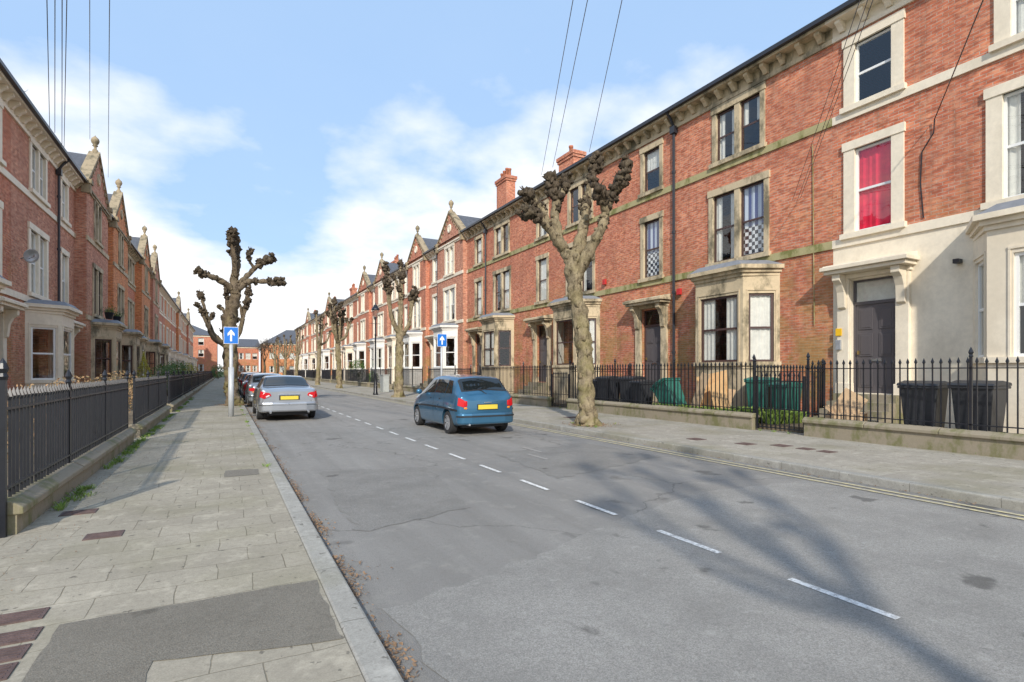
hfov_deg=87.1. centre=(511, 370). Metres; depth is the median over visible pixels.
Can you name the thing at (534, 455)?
faded marking
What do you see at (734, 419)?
garden wall
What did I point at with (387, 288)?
pollarded tree
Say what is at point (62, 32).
overhead wire
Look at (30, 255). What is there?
satellite dish
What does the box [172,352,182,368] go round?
bay window
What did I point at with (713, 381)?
board
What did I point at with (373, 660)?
kerb
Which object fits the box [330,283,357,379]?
terraced house
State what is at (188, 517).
pavement
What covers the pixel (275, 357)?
pollarded tree
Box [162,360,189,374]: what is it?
shrub
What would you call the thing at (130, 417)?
garden
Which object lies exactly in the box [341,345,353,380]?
bay window
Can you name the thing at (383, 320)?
terraced house
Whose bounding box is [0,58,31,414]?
terraced house
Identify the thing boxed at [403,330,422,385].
bay window
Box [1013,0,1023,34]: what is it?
window
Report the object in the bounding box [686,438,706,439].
utility cover
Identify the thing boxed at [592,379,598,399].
wheelie bin
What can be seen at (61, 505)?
weeds
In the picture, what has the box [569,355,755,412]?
iron railing
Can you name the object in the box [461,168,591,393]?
terraced house
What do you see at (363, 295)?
terraced house
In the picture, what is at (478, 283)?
window
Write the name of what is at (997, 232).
bay window
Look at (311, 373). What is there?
iron railing
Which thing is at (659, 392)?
wheelie bin
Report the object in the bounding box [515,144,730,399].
terraced house
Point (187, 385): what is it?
iron railing
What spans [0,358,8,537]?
gate post
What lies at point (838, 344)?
intercom
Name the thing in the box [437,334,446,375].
road sign
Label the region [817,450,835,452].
utility cover
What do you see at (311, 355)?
bay window
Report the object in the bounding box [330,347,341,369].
bay window
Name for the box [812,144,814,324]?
wall cable
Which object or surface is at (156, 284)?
terraced house
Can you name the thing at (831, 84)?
overhead wire
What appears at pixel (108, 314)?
planter
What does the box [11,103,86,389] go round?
terraced house
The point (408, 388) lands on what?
garden wall
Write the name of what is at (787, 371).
iron gate
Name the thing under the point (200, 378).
iron railing
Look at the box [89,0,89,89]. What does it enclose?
overhead wire
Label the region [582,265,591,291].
window
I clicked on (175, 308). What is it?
terraced house
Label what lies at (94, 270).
window
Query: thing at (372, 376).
shrub
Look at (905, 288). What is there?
terraced house
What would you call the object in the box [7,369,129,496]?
iron railing
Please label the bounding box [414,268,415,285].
window
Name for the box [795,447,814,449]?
utility cover
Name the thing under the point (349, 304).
terraced house
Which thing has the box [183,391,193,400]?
garden wall
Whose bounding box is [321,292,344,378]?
terraced house
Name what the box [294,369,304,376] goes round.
iron railing
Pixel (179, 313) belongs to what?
terraced house
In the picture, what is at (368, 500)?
asphalt patch
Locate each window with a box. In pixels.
[0,275,11,292]
[24,299,82,389]
[31,231,34,292]
[32,147,34,188]
[40,156,42,196]
[40,238,43,296]
[62,183,64,217]
[62,255,64,301]
[90,319,127,381]
[94,270,95,313]
[99,273,99,314]
[122,329,144,391]
[140,336,148,377]
[145,339,163,376]
[160,344,170,375]
[160,348,172,373]
[171,350,178,367]
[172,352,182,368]
[181,354,188,369]
[191,357,195,372]
[252,365,256,371]
[299,355,301,369]
[301,354,307,376]
[308,352,315,369]
[321,349,329,378]
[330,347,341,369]
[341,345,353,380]
[351,342,365,381]
[367,338,384,382]
[381,314,382,334]
[384,335,396,383]
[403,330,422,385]
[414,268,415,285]
[417,267,418,286]
[417,300,419,326]
[430,323,457,377]
[435,297,436,323]
[445,290,448,320]
[451,248,452,271]
[451,288,453,319]
[477,239,480,262]
[477,281,480,314]
[477,313,514,393]
[496,273,500,310]
[497,228,500,254]
[504,224,507,251]
[504,270,508,308]
[539,205,545,236]
[539,258,545,300]
[547,296,601,399]
[571,188,577,222]
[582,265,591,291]
[645,147,658,191]
[645,219,658,277]
[687,260,783,406]
[714,191,733,262]
[718,106,733,160]
[741,93,759,150]
[741,180,763,256]
[856,27,890,101]
[856,137,890,230]
[965,198,1023,433]
[1004,88,1023,197]
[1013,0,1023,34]
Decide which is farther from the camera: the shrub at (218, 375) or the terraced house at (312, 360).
the terraced house at (312, 360)
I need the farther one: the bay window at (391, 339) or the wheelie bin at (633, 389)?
the bay window at (391, 339)
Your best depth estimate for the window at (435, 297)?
42.43 m
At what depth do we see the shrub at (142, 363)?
20.37 m
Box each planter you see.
[99,304,115,318]
[113,310,125,321]
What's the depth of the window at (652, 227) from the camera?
21.03 m
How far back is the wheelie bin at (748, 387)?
15.24 m
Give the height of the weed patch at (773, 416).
0.338 m
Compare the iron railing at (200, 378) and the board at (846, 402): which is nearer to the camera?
the board at (846, 402)
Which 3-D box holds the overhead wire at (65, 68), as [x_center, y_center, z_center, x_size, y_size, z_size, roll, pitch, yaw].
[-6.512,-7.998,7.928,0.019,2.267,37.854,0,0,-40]
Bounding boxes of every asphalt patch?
[319,467,469,530]
[382,481,1023,681]
[495,443,657,477]
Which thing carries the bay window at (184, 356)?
in the terraced house at (179, 313)
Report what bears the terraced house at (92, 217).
on the ground
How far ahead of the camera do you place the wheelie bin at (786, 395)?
14.55 m
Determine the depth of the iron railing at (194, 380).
35.75 m
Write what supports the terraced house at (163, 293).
on the ground
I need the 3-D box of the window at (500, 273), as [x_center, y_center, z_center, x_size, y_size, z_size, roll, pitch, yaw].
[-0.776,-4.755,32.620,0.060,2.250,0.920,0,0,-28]
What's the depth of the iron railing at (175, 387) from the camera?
21.41 m
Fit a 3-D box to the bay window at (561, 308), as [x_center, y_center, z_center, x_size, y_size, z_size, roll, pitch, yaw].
[2.714,-1.015,24.802,1.233,4.670,3.336,0,0,-28]
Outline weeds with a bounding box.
[50,397,975,510]
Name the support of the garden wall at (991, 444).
on the pavement at (991, 475)
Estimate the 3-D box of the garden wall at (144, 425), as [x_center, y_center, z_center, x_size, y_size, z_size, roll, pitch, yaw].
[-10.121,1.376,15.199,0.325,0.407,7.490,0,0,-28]
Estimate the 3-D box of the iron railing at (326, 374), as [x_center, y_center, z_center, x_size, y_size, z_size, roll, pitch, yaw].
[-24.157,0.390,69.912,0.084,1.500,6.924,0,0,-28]
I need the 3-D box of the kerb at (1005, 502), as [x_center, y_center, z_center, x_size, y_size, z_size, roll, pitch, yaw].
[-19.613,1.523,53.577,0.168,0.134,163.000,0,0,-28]
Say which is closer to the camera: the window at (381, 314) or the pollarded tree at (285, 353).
the window at (381, 314)
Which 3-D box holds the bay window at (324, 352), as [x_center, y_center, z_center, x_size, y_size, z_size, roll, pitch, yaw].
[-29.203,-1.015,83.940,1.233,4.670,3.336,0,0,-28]
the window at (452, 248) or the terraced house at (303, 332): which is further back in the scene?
the terraced house at (303, 332)
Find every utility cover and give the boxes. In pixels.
[0,607,49,625]
[0,626,43,646]
[0,643,31,662]
[0,661,18,680]
[58,508,98,516]
[82,530,124,540]
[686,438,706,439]
[734,442,755,444]
[771,444,791,446]
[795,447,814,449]
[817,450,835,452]
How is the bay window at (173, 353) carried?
in the terraced house at (169, 301)
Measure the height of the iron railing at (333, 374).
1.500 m
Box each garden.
[7,392,167,492]
[392,386,803,433]
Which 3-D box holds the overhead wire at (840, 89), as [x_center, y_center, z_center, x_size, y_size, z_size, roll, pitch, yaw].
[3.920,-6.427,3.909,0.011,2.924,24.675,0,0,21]
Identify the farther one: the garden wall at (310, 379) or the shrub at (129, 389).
the garden wall at (310, 379)
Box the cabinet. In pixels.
[380,375,388,391]
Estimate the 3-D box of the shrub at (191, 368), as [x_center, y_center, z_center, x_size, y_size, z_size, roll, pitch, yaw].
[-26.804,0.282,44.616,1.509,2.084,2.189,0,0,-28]
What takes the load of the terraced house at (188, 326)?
on the ground
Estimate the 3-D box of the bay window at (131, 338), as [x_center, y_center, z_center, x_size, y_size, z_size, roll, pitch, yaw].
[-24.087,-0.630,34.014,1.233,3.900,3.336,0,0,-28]
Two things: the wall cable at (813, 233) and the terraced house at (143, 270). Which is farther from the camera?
the terraced house at (143, 270)
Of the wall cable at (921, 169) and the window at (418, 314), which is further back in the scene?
the window at (418, 314)
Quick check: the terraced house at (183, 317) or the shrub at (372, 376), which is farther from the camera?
the terraced house at (183, 317)
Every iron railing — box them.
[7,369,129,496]
[132,370,166,423]
[167,370,182,403]
[183,371,191,394]
[191,371,197,389]
[198,371,202,385]
[203,371,207,382]
[283,369,293,374]
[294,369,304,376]
[306,369,320,377]
[322,368,330,378]
[332,368,343,379]
[345,367,368,381]
[371,367,390,383]
[394,366,422,386]
[428,365,470,384]
[479,361,551,396]
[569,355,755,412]
[572,362,630,397]
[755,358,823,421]
[806,347,1023,433]
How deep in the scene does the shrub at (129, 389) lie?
14.74 m
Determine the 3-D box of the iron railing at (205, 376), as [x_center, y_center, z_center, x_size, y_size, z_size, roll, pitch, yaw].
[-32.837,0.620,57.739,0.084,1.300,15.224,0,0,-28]
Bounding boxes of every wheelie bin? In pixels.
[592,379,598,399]
[596,376,619,401]
[618,376,644,402]
[629,379,655,404]
[650,378,686,404]
[744,377,776,407]
[769,382,801,410]
[897,380,948,427]
[947,380,1011,431]
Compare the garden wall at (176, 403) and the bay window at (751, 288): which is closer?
the bay window at (751, 288)
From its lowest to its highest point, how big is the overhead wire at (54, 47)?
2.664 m
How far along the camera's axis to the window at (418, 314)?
45.38 m
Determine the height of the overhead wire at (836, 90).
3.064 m
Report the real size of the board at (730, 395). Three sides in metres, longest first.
1.100 x 0.900 x 0.023 m
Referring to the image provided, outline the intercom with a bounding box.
[835,340,841,349]
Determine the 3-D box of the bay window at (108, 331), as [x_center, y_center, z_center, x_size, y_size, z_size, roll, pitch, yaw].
[-20.790,-0.630,27.839,1.233,3.900,3.336,0,0,-28]
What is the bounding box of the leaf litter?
[3,399,975,681]
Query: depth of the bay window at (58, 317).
19.74 m
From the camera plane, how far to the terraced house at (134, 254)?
40.36 m
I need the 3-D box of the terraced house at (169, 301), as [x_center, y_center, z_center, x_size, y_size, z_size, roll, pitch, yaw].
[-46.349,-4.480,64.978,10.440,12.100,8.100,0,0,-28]
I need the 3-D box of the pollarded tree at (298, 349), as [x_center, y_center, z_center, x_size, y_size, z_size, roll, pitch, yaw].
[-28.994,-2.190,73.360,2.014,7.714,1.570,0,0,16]
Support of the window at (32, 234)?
in the terraced house at (42, 224)
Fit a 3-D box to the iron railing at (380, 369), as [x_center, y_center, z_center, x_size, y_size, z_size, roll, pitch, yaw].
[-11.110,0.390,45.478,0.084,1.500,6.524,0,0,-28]
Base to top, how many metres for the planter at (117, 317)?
0.682 m
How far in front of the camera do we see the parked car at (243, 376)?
34.75 m
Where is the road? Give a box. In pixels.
[240,386,1023,681]
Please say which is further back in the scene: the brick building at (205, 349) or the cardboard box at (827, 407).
the brick building at (205, 349)
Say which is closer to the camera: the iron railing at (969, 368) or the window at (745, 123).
the iron railing at (969, 368)
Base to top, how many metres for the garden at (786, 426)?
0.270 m
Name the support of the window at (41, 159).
in the terraced house at (42, 224)
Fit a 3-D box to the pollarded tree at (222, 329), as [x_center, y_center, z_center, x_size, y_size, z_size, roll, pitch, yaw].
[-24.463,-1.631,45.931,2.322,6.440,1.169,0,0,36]
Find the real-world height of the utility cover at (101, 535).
0.023 m
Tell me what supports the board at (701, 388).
on the garden at (786, 426)
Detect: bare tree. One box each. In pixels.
[255,340,272,372]
[256,336,282,373]
[277,338,295,359]
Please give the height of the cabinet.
1.200 m
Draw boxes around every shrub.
[7,384,34,462]
[46,375,94,385]
[92,371,138,411]
[132,352,152,393]
[150,363,186,395]
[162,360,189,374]
[180,363,198,373]
[210,364,223,378]
[349,359,364,378]
[369,371,377,382]
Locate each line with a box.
[313,387,1023,519]
[318,405,899,618]
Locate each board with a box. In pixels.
[691,372,709,406]
[697,370,726,406]
[708,379,729,407]
[729,389,735,404]
[825,388,867,417]
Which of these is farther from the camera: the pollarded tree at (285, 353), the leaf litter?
the pollarded tree at (285, 353)
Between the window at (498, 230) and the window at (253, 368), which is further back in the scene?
the window at (253, 368)
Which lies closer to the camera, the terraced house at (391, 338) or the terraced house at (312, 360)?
the terraced house at (391, 338)
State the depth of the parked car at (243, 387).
29.35 m
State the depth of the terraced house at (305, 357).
104.14 m
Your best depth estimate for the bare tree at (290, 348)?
138.16 m
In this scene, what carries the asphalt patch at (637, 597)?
on the road
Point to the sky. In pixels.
(323, 132)
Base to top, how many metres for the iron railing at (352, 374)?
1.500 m
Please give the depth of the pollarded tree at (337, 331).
45.35 m
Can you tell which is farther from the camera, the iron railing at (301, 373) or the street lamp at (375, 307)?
the iron railing at (301, 373)
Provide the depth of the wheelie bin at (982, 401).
9.82 m
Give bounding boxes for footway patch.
[22,580,341,681]
[224,469,258,476]
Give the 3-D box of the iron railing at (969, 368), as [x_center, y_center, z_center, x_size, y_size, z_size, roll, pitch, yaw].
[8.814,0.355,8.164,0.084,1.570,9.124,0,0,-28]
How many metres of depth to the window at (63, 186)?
23.85 m
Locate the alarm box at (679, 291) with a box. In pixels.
[676,288,681,294]
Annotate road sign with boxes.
[224,327,237,416]
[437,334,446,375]
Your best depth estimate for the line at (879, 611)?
4.66 m
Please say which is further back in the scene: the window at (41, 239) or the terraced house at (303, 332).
the terraced house at (303, 332)
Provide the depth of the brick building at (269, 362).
146.50 m
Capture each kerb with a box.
[241,405,403,681]
[310,385,1023,511]
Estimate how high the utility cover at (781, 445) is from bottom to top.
0.023 m
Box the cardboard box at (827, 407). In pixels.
[823,405,875,420]
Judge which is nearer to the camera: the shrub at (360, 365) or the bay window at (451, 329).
the bay window at (451, 329)
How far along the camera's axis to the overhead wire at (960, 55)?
10.18 m
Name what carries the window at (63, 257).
in the terraced house at (42, 224)
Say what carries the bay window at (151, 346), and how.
in the terraced house at (143, 270)
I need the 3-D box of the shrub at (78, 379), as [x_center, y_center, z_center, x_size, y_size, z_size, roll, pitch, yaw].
[-8.675,0.690,10.766,1.064,1.273,2.802,0,0,-28]
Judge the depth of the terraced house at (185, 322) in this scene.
94.38 m
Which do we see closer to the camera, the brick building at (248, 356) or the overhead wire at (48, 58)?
the overhead wire at (48, 58)
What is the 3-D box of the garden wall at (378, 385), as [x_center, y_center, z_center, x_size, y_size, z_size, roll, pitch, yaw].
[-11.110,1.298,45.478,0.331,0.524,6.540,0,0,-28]
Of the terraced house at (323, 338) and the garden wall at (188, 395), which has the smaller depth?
the garden wall at (188, 395)
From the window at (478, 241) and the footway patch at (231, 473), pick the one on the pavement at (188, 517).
the footway patch at (231, 473)
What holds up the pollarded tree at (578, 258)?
on the pavement at (991, 475)
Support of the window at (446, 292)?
in the terraced house at (448, 253)
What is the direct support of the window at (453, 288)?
in the terraced house at (448, 253)
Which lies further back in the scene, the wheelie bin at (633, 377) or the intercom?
the wheelie bin at (633, 377)
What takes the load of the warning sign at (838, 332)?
attached to the terraced house at (905, 288)
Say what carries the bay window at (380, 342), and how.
in the terraced house at (383, 320)
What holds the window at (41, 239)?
in the terraced house at (42, 224)
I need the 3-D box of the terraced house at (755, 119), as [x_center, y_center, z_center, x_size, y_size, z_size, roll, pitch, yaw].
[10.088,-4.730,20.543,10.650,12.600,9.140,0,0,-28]
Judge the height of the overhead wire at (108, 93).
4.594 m
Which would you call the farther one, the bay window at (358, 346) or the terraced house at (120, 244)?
the bay window at (358, 346)
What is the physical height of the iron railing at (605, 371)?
1.740 m
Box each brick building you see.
[192,325,218,373]
[237,339,259,376]
[260,330,295,374]
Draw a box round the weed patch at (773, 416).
[652,402,806,424]
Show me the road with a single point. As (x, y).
(507, 516)
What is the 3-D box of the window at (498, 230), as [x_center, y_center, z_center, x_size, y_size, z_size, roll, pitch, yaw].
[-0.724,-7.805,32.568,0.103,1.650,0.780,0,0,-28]
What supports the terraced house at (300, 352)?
on the ground
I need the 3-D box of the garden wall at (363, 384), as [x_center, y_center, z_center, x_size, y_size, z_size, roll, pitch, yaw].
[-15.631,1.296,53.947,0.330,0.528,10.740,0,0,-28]
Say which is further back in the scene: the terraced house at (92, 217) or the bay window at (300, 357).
the bay window at (300, 357)
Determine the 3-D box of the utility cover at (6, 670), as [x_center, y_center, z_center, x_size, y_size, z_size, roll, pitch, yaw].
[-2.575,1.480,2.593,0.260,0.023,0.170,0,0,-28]
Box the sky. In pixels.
[0,0,847,371]
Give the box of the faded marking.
[522,447,546,458]
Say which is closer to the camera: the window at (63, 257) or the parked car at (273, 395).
the parked car at (273, 395)
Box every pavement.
[0,378,364,681]
[306,380,1023,498]
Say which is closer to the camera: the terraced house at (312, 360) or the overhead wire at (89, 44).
the overhead wire at (89, 44)
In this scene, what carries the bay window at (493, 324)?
in the terraced house at (496, 331)
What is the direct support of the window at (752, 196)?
in the terraced house at (755, 119)
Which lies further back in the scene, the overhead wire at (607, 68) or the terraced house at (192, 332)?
the terraced house at (192, 332)
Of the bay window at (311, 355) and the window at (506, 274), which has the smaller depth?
the window at (506, 274)
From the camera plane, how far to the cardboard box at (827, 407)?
11.87 m
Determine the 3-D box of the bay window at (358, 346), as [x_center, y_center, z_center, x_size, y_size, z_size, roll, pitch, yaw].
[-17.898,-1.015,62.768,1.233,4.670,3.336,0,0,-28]
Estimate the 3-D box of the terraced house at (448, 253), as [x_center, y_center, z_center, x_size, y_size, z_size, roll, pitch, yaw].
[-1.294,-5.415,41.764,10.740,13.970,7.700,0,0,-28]
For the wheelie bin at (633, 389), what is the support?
on the garden at (786, 426)
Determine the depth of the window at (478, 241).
35.27 m
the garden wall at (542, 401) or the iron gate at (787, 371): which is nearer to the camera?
the iron gate at (787, 371)
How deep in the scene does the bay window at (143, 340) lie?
39.39 m
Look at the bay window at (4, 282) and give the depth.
14.21 m
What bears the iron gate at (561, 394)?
on the pavement at (991, 475)
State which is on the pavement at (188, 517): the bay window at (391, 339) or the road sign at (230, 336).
the road sign at (230, 336)
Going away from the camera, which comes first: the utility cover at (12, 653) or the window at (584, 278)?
the utility cover at (12, 653)
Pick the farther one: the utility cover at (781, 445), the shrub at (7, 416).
the utility cover at (781, 445)
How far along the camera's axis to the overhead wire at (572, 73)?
15.69 m
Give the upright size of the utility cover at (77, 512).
0.023 m
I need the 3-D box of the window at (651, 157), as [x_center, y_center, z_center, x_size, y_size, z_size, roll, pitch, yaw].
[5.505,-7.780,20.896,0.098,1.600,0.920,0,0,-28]
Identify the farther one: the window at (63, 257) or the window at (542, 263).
the window at (542, 263)
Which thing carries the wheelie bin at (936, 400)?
on the garden at (786, 426)
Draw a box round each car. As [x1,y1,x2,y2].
[238,372,257,394]
[238,374,250,399]
[242,373,280,406]
[248,375,318,419]
[413,366,513,433]
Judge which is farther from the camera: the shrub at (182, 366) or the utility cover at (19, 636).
the shrub at (182, 366)
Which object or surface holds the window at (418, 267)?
in the terraced house at (416, 267)
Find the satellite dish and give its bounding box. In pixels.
[20,249,38,262]
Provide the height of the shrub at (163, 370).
1.744 m
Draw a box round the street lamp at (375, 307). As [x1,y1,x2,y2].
[371,302,379,394]
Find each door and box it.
[477,344,480,374]
[540,338,546,381]
[646,326,659,380]
[856,302,894,393]
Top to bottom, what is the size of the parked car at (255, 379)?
1.751 m
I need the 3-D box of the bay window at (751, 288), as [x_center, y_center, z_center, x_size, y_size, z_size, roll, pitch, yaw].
[6.817,-1.015,17.119,1.233,4.670,3.336,0,0,-28]
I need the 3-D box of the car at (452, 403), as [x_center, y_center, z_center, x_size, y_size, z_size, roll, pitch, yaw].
[-1.477,0.695,14.868,1.921,1.751,3.878,0,0,-28]
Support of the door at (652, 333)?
in the terraced house at (755, 119)
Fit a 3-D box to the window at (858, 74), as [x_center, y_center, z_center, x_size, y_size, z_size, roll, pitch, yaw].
[9.285,-7.780,13.777,0.060,1.600,0.920,0,0,-28]
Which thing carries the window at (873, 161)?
in the terraced house at (905, 288)
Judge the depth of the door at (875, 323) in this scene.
13.82 m
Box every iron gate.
[552,372,568,406]
[756,372,804,432]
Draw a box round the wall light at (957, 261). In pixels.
[952,258,961,263]
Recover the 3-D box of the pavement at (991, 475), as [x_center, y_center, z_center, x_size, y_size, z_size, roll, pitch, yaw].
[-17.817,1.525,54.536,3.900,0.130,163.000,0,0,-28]
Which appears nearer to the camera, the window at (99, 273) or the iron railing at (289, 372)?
the window at (99, 273)
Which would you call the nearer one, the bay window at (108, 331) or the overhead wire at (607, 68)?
the overhead wire at (607, 68)
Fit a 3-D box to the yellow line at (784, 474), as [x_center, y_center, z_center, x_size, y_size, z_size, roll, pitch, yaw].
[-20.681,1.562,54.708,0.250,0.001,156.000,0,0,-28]
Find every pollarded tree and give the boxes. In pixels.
[193,226,286,405]
[193,280,253,365]
[219,314,223,339]
[269,339,281,372]
[276,334,291,374]
[290,327,303,375]
[313,310,331,384]
[325,297,353,387]
[380,259,419,396]
[515,150,632,426]
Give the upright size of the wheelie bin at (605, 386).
1.142 m
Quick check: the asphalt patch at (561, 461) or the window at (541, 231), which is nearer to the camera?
the asphalt patch at (561, 461)
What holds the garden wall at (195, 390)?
on the pavement at (188, 517)
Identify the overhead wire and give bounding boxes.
[46,0,49,126]
[54,0,55,97]
[62,0,62,64]
[64,0,66,140]
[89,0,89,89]
[108,0,109,165]
[541,0,572,174]
[553,0,587,163]
[589,0,621,151]
[792,0,859,199]
[796,0,867,202]
[800,0,872,197]
[934,0,983,118]
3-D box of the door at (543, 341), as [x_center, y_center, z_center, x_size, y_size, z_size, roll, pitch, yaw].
[1.717,-0.580,28.067,0.110,2.300,1.000,0,0,-28]
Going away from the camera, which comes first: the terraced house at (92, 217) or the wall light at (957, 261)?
the wall light at (957, 261)
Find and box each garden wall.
[7,428,136,534]
[128,405,171,437]
[167,396,185,411]
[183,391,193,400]
[191,387,199,394]
[305,377,320,381]
[320,379,330,382]
[344,381,369,386]
[369,383,392,388]
[393,385,424,391]
[510,393,554,406]
[566,398,759,429]
[802,417,1023,459]
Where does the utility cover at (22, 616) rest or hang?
on the pavement at (188, 517)
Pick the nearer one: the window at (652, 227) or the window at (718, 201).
the window at (718, 201)
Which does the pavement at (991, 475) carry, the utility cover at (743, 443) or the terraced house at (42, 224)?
the utility cover at (743, 443)
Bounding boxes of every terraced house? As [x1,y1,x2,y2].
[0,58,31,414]
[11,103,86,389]
[32,136,127,383]
[108,179,144,391]
[128,247,148,377]
[131,225,163,376]
[150,244,170,375]
[159,286,172,373]
[165,296,178,367]
[171,303,182,368]
[173,291,188,369]
[181,315,189,369]
[183,308,195,372]
[183,319,191,373]
[190,326,193,363]
[191,329,197,372]
[293,329,300,369]
[298,310,314,369]
[301,308,318,376]
[308,318,317,369]
[314,296,335,369]
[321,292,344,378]
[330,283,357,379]
[341,295,364,380]
[351,254,398,381]
[367,252,397,382]
[384,269,419,383]
[392,225,452,385]
[421,200,480,387]
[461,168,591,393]
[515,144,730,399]
[607,16,890,416]
[813,0,1023,433]
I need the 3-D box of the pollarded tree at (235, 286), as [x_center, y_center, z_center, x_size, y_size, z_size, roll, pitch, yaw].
[-11.506,-2.289,23.087,3.164,7.769,2.230,0,0,-2]
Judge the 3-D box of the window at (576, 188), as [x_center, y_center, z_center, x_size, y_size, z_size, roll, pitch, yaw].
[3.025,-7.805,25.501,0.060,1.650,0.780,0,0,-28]
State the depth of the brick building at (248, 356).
148.63 m
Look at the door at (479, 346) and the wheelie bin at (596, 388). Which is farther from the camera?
the door at (479, 346)
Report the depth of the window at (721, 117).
18.02 m
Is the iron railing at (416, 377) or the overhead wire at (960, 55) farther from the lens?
the iron railing at (416, 377)
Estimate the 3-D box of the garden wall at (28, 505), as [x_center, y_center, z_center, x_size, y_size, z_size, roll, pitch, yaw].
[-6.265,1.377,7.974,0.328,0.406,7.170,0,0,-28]
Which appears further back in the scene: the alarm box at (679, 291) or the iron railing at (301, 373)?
the iron railing at (301, 373)
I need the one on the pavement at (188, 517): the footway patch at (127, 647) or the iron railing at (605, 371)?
the footway patch at (127, 647)
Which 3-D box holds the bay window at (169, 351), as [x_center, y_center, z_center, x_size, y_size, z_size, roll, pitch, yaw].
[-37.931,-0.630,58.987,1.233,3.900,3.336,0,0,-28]
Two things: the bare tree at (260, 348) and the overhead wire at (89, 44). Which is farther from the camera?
the bare tree at (260, 348)
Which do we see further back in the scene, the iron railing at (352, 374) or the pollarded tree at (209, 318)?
the iron railing at (352, 374)
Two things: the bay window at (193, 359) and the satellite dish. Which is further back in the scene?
the bay window at (193, 359)
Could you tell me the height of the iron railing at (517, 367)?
1.570 m
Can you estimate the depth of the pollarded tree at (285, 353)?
87.47 m
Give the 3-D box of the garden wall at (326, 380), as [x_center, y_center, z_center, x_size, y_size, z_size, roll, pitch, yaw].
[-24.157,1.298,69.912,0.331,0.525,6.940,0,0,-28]
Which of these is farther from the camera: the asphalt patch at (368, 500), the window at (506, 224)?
the window at (506, 224)
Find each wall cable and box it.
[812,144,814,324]
[920,119,934,217]
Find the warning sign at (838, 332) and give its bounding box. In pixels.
[835,328,841,335]
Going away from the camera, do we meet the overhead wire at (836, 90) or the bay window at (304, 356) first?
the overhead wire at (836, 90)
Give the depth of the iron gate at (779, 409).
12.65 m
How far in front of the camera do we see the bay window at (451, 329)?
37.50 m
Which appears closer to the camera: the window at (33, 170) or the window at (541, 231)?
the window at (33, 170)
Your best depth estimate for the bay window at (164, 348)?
50.79 m
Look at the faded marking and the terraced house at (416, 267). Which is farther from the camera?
the terraced house at (416, 267)
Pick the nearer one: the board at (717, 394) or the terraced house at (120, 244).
the board at (717, 394)
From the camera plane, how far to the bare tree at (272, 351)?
137.80 m
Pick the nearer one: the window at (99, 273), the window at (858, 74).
the window at (858, 74)
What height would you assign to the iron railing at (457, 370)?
1.500 m
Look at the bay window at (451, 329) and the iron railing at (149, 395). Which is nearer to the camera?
the iron railing at (149, 395)
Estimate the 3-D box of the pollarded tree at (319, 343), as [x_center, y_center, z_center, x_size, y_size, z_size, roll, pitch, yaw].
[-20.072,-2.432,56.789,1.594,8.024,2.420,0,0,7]
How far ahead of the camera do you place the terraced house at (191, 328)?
111.26 m
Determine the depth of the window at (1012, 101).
11.40 m
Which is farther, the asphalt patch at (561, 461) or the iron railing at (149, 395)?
the iron railing at (149, 395)

